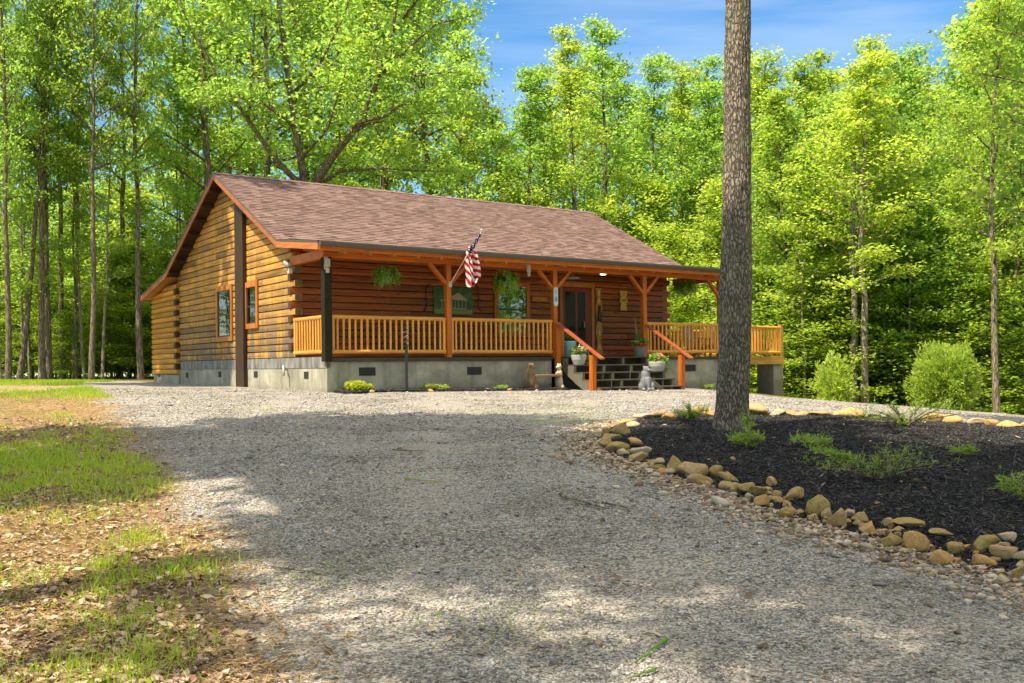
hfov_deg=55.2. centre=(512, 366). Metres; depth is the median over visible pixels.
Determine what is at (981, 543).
border rock
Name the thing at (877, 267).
forest tree
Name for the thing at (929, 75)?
forest tree
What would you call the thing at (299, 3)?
forest tree
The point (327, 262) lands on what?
corner camera
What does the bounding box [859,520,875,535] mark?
border rock
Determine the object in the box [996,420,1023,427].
border rock
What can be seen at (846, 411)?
border rock
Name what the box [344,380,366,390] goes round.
chartreuse bush
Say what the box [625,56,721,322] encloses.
forest tree
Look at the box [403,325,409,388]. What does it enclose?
garden post
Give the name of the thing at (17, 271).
brush
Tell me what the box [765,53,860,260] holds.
forest tree
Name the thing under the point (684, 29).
sky
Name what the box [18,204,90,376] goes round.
sapling
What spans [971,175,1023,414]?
sapling
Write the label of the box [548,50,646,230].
forest tree
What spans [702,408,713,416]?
border rock
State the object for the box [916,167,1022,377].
forest tree
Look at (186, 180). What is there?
forest tree
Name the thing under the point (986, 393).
brush
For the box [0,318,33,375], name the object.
brush
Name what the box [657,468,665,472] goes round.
border rock
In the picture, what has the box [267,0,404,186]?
forest tree
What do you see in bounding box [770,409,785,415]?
border rock
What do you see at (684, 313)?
sapling
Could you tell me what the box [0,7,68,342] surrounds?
forest tree
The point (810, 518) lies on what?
border rock
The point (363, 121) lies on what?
spreading oak
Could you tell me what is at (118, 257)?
brush
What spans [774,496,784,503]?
border rock
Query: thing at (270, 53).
forest tree
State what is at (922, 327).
brush
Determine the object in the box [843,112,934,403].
forest tree
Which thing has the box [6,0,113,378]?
forest tree
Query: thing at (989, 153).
forest tree
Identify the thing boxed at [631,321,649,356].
potted plant
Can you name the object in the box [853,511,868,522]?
border rock
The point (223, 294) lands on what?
window
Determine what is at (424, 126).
forest tree
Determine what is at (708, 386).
foundation shrub
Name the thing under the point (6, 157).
forest tree
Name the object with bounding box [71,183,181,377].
sapling
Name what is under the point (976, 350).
brush
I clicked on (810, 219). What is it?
forest tree
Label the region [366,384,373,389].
chartreuse bush
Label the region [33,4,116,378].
forest tree
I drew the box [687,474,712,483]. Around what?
border rock
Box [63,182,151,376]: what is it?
sapling
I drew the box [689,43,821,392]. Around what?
forest tree
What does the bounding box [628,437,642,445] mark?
border rock
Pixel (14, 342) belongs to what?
brush
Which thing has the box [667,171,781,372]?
sapling
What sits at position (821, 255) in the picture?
sapling
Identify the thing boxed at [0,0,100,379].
forest tree
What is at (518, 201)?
sapling
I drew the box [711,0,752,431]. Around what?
oak tree
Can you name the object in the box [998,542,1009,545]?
border rock
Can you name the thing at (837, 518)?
border rock
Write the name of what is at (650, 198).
sapling
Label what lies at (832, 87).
forest tree
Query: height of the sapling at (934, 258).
9.443 m
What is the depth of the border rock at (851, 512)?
8.00 m
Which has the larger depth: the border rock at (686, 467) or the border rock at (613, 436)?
the border rock at (613, 436)
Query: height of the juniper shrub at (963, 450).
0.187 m
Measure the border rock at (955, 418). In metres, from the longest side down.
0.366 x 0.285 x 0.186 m
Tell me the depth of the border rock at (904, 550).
6.94 m
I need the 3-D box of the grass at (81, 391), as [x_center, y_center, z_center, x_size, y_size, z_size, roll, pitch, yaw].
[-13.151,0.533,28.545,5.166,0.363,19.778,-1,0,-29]
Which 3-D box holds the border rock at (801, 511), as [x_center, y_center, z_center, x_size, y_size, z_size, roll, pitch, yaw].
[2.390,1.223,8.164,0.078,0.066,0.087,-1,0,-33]
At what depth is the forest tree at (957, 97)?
42.06 m
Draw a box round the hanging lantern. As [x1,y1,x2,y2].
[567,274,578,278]
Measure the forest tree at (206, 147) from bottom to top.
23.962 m
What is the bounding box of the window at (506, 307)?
[494,281,529,336]
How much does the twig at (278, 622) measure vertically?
0.042 m
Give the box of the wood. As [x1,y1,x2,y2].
[1,105,939,377]
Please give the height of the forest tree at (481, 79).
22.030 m
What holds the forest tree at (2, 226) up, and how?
on the forest floor
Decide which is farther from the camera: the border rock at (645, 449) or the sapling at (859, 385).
the sapling at (859, 385)
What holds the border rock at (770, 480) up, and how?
on the mulch bed
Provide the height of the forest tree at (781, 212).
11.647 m
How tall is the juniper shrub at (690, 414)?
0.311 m
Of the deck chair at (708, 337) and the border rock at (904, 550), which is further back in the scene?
the deck chair at (708, 337)
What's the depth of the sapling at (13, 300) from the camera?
47.92 m
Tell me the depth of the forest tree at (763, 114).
56.70 m
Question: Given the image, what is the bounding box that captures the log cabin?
[140,172,783,395]
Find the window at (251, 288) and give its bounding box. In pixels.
[245,280,258,328]
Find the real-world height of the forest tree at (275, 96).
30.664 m
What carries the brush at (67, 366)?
on the forest floor
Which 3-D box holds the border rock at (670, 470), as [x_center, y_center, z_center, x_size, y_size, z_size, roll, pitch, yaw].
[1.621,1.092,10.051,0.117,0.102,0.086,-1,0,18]
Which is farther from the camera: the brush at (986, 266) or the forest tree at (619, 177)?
the forest tree at (619, 177)
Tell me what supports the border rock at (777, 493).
on the mulch bed
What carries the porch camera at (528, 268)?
attached to the log cabin
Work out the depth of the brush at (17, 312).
47.87 m
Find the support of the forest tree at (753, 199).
on the forest floor
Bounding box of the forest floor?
[3,376,1017,414]
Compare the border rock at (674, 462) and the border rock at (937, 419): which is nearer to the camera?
the border rock at (674, 462)
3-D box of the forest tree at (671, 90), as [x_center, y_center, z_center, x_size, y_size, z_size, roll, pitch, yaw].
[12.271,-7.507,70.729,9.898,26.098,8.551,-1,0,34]
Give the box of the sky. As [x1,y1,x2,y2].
[0,0,1019,376]
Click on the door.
(576, 300)
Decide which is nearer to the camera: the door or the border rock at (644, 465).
the border rock at (644, 465)
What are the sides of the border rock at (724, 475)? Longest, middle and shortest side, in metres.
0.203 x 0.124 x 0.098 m
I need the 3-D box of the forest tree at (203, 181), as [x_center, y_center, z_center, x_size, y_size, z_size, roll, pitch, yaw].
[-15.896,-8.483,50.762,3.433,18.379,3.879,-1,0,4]
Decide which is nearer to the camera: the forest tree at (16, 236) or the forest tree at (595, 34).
the forest tree at (16, 236)
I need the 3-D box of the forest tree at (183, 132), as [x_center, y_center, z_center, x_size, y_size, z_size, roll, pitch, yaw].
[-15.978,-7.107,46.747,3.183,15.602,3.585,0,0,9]
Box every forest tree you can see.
[0,0,51,287]
[0,0,52,379]
[0,0,98,379]
[0,0,98,379]
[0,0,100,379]
[0,4,87,378]
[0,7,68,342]
[0,14,60,379]
[0,37,47,378]
[0,61,32,301]
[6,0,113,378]
[19,65,110,378]
[24,0,165,379]
[29,0,135,378]
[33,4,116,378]
[67,8,150,379]
[77,0,171,377]
[81,0,188,379]
[94,0,279,267]
[96,0,285,247]
[127,0,184,265]
[140,51,203,273]
[144,58,209,257]
[150,0,303,252]
[153,0,343,175]
[155,21,226,252]
[161,20,229,209]
[171,0,369,177]
[216,0,367,180]
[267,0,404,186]
[270,0,406,188]
[293,0,455,194]
[326,0,454,184]
[336,0,513,198]
[356,0,501,195]
[361,0,427,190]
[412,27,513,200]
[429,64,517,200]
[434,106,499,198]
[448,103,532,202]
[476,63,585,207]
[484,132,532,198]
[491,62,596,210]
[499,61,626,209]
[509,22,629,233]
[545,13,659,243]
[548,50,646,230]
[568,57,666,243]
[598,163,643,237]
[600,81,679,322]
[605,47,706,297]
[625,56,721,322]
[649,74,723,355]
[658,82,718,355]
[666,52,765,355]
[670,45,774,322]
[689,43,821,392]
[718,73,777,347]
[719,80,852,393]
[751,72,818,212]
[751,104,856,387]
[751,115,789,355]
[751,162,771,324]
[752,73,954,402]
[752,134,792,331]
[755,162,846,397]
[760,141,836,377]
[761,150,838,386]
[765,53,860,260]
[785,87,831,142]
[787,90,874,358]
[791,43,932,402]
[791,48,861,193]
[795,39,986,402]
[808,68,853,194]
[828,85,871,362]
[833,121,901,363]
[837,84,872,245]
[842,32,940,279]
[842,62,932,236]
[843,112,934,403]
[846,137,929,400]
[855,86,952,396]
[858,162,906,377]
[858,187,948,405]
[869,191,922,395]
[879,50,961,273]
[903,0,1023,231]
[904,97,996,259]
[905,7,987,258]
[905,83,978,260]
[906,17,1023,260]
[912,79,944,236]
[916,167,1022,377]
[919,140,955,274]
[921,182,980,288]
[922,60,976,231]
[923,0,1023,412]
[924,101,1006,311]
[925,2,1023,144]
[930,0,1023,412]
[940,0,1023,406]
[944,0,1023,250]
[963,27,1021,296]
[964,5,1023,325]
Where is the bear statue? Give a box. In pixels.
[638,366,654,390]
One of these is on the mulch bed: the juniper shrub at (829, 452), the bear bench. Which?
the juniper shrub at (829, 452)
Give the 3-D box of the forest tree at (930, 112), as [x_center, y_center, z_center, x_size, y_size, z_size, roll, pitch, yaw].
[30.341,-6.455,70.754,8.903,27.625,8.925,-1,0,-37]
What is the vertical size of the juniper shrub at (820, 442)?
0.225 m
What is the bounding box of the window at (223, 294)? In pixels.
[215,284,233,341]
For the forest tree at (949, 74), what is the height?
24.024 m
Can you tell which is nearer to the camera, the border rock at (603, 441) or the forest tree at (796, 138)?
the border rock at (603, 441)
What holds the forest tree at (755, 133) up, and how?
on the forest floor
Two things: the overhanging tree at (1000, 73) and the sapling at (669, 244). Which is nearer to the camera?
the overhanging tree at (1000, 73)
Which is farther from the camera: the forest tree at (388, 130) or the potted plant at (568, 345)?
the forest tree at (388, 130)
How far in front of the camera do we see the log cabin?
27.79 m
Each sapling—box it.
[0,259,37,366]
[4,199,74,354]
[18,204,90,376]
[30,182,111,376]
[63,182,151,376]
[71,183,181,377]
[143,252,171,362]
[325,175,385,187]
[502,186,559,206]
[610,169,716,359]
[643,219,708,359]
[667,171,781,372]
[667,176,765,385]
[667,296,713,359]
[751,189,914,401]
[751,261,887,395]
[820,185,901,398]
[842,204,1021,411]
[957,174,1023,407]
[969,254,1023,412]
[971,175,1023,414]
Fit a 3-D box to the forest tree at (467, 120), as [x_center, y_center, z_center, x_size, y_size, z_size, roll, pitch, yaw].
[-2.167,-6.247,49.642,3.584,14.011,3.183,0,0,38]
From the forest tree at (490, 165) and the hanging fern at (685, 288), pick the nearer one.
the hanging fern at (685, 288)
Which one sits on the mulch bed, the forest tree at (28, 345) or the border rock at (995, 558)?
the border rock at (995, 558)
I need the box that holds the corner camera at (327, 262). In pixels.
[325,258,329,272]
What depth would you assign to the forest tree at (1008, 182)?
37.82 m
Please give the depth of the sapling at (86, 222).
56.31 m
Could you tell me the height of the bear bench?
0.731 m
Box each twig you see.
[250,580,258,594]
[260,597,286,633]
[271,566,338,574]
[392,449,422,450]
[404,478,447,482]
[559,494,608,508]
[601,501,632,508]
[627,666,656,678]
[635,637,668,661]
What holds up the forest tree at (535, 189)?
on the forest floor
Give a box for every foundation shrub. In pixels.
[419,383,449,388]
[489,384,507,390]
[701,383,714,389]
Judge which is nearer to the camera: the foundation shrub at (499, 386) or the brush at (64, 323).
the foundation shrub at (499, 386)
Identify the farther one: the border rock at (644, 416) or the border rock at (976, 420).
the border rock at (644, 416)
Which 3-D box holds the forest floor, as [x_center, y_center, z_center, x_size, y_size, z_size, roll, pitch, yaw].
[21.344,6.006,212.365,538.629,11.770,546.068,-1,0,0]
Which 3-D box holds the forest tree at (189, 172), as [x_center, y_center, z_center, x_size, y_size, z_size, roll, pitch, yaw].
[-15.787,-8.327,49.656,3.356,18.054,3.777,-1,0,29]
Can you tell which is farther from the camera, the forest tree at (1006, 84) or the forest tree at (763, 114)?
the forest tree at (763, 114)
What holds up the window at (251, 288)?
in the log cabin
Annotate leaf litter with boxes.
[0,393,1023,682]
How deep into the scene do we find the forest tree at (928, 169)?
41.55 m
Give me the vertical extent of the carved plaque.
0.630 m
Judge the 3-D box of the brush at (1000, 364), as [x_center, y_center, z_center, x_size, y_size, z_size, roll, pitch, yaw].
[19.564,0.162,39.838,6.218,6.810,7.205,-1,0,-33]
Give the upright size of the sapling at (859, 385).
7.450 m
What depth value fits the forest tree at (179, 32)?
49.08 m
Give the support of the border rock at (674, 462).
on the mulch bed
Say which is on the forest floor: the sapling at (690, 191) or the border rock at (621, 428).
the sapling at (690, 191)
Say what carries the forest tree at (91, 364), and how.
on the forest floor
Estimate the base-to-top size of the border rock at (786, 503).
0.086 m
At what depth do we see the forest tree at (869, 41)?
60.12 m
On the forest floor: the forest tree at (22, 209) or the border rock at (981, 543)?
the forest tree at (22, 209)
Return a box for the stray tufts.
[112,391,652,659]
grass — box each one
[0,378,120,397]
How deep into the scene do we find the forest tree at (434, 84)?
70.59 m
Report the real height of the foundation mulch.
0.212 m
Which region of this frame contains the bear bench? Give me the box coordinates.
[526,363,563,387]
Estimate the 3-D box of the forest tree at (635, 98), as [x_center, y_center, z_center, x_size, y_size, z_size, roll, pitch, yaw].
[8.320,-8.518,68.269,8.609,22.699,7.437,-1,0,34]
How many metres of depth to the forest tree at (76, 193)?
43.97 m
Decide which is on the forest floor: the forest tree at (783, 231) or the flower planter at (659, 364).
the forest tree at (783, 231)
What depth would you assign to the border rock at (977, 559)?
6.54 m
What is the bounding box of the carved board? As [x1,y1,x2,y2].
[594,288,602,355]
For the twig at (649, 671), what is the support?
on the driveway
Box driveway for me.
[3,381,1023,682]
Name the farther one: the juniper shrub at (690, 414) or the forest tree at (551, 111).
the forest tree at (551, 111)
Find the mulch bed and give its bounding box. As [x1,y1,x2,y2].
[601,415,1023,571]
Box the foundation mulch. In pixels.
[332,386,570,393]
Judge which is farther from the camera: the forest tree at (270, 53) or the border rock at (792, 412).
the forest tree at (270, 53)
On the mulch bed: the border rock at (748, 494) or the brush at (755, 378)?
the border rock at (748, 494)
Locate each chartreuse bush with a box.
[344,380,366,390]
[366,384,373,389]
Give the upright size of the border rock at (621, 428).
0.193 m
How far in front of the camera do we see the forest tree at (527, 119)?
49.92 m
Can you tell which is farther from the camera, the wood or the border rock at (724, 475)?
the wood
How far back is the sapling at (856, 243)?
43.07 m
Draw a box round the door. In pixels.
[558,282,594,355]
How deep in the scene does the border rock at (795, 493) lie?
8.62 m
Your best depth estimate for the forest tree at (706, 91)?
51.59 m
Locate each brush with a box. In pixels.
[0,249,37,366]
[0,259,36,370]
[0,259,99,369]
[0,275,20,367]
[0,301,20,373]
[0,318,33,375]
[1,236,50,360]
[13,298,79,378]
[15,249,90,365]
[20,277,95,373]
[30,310,98,378]
[38,284,115,372]
[55,233,151,376]
[57,239,170,377]
[64,240,160,378]
[66,247,160,378]
[78,311,134,377]
[119,319,153,375]
[125,316,155,375]
[703,263,847,398]
[750,335,766,390]
[750,338,756,392]
[751,256,922,403]
[753,280,896,398]
[765,267,900,401]
[850,260,991,406]
[857,286,919,403]
[860,282,990,405]
[880,257,1023,414]
[891,275,1023,414]
[891,278,1023,413]
[892,281,1021,404]
[950,293,1023,412]
[978,302,1023,408]
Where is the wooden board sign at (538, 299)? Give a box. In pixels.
[531,296,547,301]
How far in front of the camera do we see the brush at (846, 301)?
37.48 m
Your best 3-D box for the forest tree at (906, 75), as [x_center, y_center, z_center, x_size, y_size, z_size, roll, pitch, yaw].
[15.601,-5.015,40.127,5.866,16.369,7.131,-1,0,-26]
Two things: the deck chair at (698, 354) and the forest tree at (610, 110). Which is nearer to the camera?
the deck chair at (698, 354)
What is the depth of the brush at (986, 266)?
36.88 m
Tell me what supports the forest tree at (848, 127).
on the forest floor
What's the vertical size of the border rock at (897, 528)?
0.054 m
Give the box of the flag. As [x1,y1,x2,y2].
[448,229,482,287]
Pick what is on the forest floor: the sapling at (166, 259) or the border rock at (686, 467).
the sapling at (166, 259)
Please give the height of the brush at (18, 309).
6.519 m
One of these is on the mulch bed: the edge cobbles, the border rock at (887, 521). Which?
the border rock at (887, 521)
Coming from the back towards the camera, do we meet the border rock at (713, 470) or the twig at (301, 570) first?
the border rock at (713, 470)
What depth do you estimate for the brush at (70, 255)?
49.49 m
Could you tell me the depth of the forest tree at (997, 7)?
32.93 m
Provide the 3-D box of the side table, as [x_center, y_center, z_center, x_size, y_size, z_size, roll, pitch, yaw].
[5.329,-0.566,31.129,0.600,0.540,0.500,-1,0,-35]
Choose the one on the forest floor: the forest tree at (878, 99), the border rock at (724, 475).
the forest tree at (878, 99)
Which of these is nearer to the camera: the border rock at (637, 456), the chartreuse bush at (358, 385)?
the border rock at (637, 456)
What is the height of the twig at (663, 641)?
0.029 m
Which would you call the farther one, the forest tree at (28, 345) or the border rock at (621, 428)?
the forest tree at (28, 345)
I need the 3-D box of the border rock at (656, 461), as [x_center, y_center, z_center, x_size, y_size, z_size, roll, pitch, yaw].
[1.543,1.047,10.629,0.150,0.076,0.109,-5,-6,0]
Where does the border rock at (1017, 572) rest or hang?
on the driveway
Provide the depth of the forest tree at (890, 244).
39.26 m
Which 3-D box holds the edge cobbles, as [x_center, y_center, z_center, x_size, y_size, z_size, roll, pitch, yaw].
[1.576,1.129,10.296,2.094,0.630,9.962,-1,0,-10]
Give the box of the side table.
[668,340,691,355]
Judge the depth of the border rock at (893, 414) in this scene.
15.74 m
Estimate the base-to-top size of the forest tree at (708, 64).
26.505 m
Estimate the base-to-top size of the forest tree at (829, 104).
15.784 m
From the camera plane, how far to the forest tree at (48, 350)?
40.83 m
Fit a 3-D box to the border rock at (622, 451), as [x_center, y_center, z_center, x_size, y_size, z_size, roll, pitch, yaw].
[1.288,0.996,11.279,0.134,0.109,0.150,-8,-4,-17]
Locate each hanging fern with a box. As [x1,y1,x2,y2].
[369,261,403,289]
[492,269,520,297]
[671,279,699,296]
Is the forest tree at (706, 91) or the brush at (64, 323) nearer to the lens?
the brush at (64, 323)
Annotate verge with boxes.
[0,382,263,682]
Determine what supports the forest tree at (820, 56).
on the forest floor
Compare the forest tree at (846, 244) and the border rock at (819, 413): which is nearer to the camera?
the border rock at (819, 413)
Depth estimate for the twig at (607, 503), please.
8.50 m
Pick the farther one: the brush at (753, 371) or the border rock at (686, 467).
the brush at (753, 371)
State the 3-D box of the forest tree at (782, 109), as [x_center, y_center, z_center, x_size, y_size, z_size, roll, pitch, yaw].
[11.063,-4.384,40.215,5.061,14.191,5.048,-1,0,3]
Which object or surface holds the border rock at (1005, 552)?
on the mulch bed
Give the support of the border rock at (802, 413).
on the mulch bed
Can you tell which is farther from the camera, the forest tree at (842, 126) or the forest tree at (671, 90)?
the forest tree at (671, 90)
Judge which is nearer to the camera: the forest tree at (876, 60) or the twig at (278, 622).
the twig at (278, 622)
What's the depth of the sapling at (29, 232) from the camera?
52.82 m
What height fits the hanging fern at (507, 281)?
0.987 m
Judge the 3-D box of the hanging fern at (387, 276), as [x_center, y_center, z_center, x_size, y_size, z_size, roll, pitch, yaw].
[-3.135,-2.278,24.296,0.844,0.783,0.852,-1,0,-35]
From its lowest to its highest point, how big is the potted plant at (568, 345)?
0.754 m
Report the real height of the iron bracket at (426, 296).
0.797 m
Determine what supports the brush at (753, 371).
on the forest floor
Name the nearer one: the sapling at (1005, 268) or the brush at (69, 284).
the sapling at (1005, 268)
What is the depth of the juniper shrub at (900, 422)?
13.42 m
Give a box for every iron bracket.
[423,284,429,311]
[475,284,481,311]
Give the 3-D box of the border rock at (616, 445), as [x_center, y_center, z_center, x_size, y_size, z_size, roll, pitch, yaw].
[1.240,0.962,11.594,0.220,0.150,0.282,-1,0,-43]
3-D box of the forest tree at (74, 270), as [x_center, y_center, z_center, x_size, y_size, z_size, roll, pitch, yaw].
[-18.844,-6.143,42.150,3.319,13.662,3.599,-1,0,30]
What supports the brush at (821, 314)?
on the forest floor
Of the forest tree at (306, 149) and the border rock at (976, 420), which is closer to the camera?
the border rock at (976, 420)
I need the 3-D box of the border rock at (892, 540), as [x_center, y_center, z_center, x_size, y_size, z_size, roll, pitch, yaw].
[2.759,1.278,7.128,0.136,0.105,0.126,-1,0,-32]
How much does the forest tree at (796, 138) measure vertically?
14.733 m
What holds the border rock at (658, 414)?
on the mulch bed
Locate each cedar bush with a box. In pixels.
[807,343,861,401]
[901,339,986,410]
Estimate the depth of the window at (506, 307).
28.55 m
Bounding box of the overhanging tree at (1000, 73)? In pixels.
[963,2,1023,228]
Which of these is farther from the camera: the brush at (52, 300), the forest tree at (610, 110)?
the forest tree at (610, 110)
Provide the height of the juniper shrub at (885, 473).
0.462 m
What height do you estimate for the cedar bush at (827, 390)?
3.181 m
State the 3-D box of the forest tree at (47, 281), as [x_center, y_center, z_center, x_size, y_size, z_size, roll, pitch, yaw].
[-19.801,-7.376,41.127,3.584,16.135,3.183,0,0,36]
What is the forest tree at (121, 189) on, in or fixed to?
on the forest floor
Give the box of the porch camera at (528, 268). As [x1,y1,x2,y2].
[526,264,530,275]
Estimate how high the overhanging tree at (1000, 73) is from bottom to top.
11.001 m
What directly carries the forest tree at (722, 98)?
on the forest floor
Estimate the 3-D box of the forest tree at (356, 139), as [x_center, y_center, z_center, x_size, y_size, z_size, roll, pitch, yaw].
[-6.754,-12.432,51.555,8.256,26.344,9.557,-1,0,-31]
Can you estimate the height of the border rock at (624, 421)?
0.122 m
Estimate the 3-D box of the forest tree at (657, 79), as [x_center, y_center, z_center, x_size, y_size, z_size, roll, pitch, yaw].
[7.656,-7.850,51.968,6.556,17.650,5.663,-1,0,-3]
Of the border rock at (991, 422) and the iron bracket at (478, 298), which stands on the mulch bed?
the border rock at (991, 422)
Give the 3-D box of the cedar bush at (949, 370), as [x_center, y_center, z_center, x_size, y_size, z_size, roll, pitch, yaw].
[13.479,0.773,30.461,2.463,3.257,2.385,-1,0,0]
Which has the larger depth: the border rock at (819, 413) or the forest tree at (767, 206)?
the forest tree at (767, 206)
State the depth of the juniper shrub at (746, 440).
11.44 m
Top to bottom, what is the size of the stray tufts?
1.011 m
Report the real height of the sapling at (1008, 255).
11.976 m
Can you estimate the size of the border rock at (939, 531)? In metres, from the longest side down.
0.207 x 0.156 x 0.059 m
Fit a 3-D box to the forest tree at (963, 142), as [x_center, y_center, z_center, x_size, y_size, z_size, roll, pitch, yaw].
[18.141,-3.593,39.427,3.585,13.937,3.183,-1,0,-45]
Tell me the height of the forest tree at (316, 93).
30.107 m
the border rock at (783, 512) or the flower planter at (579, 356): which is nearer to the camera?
the border rock at (783, 512)
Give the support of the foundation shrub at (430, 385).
on the foundation mulch
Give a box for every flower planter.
[569,344,588,364]
[647,352,669,370]
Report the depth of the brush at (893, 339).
38.17 m
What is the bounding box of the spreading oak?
[167,0,502,183]
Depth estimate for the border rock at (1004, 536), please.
7.09 m
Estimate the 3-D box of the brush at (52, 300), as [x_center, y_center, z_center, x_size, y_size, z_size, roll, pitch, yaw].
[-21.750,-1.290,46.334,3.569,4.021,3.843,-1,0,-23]
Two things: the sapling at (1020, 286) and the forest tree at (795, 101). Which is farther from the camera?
the forest tree at (795, 101)
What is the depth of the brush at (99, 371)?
45.03 m
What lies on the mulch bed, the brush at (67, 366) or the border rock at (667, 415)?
the border rock at (667, 415)
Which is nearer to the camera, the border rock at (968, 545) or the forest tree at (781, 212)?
the border rock at (968, 545)
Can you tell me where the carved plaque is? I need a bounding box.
[619,290,627,310]
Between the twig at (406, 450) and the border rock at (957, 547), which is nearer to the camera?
the border rock at (957, 547)
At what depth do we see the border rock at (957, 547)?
6.91 m
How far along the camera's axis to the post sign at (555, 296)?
26.75 m
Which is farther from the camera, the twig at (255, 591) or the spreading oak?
the spreading oak
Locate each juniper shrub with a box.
[668,400,714,420]
[725,409,765,447]
[790,429,833,447]
[794,431,964,479]
[802,437,857,462]
[840,390,964,426]
[945,441,979,456]
[987,464,1023,498]
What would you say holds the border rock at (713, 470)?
on the mulch bed
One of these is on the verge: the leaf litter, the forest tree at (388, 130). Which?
the leaf litter
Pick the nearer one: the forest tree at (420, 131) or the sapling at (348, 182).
the sapling at (348, 182)
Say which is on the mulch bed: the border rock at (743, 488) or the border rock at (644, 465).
the border rock at (743, 488)
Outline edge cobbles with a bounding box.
[533,419,1023,619]
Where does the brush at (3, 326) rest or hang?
on the forest floor
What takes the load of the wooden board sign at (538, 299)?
attached to the log cabin
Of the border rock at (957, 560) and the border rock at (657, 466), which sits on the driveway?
the border rock at (957, 560)
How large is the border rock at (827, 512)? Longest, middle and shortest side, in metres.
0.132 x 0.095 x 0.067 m
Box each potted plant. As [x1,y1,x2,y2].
[564,331,575,356]
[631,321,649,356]
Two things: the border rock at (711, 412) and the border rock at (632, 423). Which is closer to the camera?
the border rock at (632, 423)
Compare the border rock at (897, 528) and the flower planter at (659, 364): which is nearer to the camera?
the border rock at (897, 528)
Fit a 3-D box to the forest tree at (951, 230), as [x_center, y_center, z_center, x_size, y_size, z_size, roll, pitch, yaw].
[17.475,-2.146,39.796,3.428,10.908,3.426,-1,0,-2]
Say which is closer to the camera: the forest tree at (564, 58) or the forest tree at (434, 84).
the forest tree at (564, 58)
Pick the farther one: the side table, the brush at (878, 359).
the brush at (878, 359)
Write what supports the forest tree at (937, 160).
on the forest floor
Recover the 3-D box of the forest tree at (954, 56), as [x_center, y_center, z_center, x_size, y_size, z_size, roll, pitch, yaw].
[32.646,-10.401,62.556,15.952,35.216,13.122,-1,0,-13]
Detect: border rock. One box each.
[599,437,611,446]
[601,427,611,434]
[603,434,621,439]
[605,441,629,451]
[608,423,618,427]
[611,422,630,434]
[617,448,629,455]
[619,419,632,424]
[626,421,639,427]
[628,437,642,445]
[628,452,647,461]
[630,446,651,453]
[633,414,653,418]
[639,463,648,467]
[648,459,660,463]
[650,411,666,417]
[653,464,665,468]
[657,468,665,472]
[661,412,675,419]
[665,468,675,474]
[666,455,680,472]
[676,461,708,475]
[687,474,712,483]
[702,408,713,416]
[703,481,710,486]
[708,465,722,477]
[718,471,738,481]
[718,481,731,489]
[736,482,754,492]
[744,493,754,498]
[747,486,766,495]
[749,404,768,414]
[753,494,769,504]
[766,476,776,485]
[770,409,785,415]
[772,490,781,496]
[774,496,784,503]
[776,507,794,517]
[782,500,791,506]
[785,410,795,415]
[785,487,803,500]
[793,411,809,415]
[794,509,804,514]
[805,495,830,516]
[808,411,832,415]
[808,516,818,521]
[821,507,831,518]
[825,508,846,526]
[836,407,865,416]
[845,508,854,516]
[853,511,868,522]
[853,519,862,525]
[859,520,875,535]
[880,517,893,526]
[881,534,903,547]
[885,413,904,417]
[893,517,925,527]
[894,526,905,531]
[899,548,908,553]
[903,531,929,551]
[923,413,942,421]
[928,528,953,535]
[929,549,952,564]
[941,414,962,421]
[946,541,964,552]
[952,557,961,562]
[963,544,972,549]
[967,418,985,424]
[972,554,996,566]
[973,534,998,552]
[984,419,998,425]
[989,544,1017,559]
[990,556,999,560]
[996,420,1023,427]
[997,532,1016,541]
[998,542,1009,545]
[1011,551,1023,560]
[1011,565,1023,578]
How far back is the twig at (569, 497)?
8.69 m
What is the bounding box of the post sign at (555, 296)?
[553,287,557,306]
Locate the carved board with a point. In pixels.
(598, 315)
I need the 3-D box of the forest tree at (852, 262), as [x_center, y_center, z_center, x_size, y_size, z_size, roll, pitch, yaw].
[12.977,-4.291,37.197,7.131,13.758,5.866,-1,0,26]
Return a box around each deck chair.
[682,326,711,355]
[700,326,716,355]
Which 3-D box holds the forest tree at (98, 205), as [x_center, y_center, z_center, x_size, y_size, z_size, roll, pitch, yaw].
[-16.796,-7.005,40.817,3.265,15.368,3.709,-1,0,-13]
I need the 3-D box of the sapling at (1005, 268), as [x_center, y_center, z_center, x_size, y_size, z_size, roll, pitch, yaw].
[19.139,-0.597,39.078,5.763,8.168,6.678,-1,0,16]
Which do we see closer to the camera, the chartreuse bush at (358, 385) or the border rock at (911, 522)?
the border rock at (911, 522)
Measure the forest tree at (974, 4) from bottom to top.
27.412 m
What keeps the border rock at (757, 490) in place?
on the mulch bed
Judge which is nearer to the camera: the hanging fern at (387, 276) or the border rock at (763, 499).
the border rock at (763, 499)
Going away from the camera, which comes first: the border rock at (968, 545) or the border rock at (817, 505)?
the border rock at (968, 545)
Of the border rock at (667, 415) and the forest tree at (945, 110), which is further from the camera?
the forest tree at (945, 110)
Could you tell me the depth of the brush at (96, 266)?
50.95 m
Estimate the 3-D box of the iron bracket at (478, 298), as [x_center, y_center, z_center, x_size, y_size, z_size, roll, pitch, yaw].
[-0.957,-1.936,27.828,0.237,0.798,0.036,-1,0,-35]
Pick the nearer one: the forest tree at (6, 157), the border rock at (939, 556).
the border rock at (939, 556)

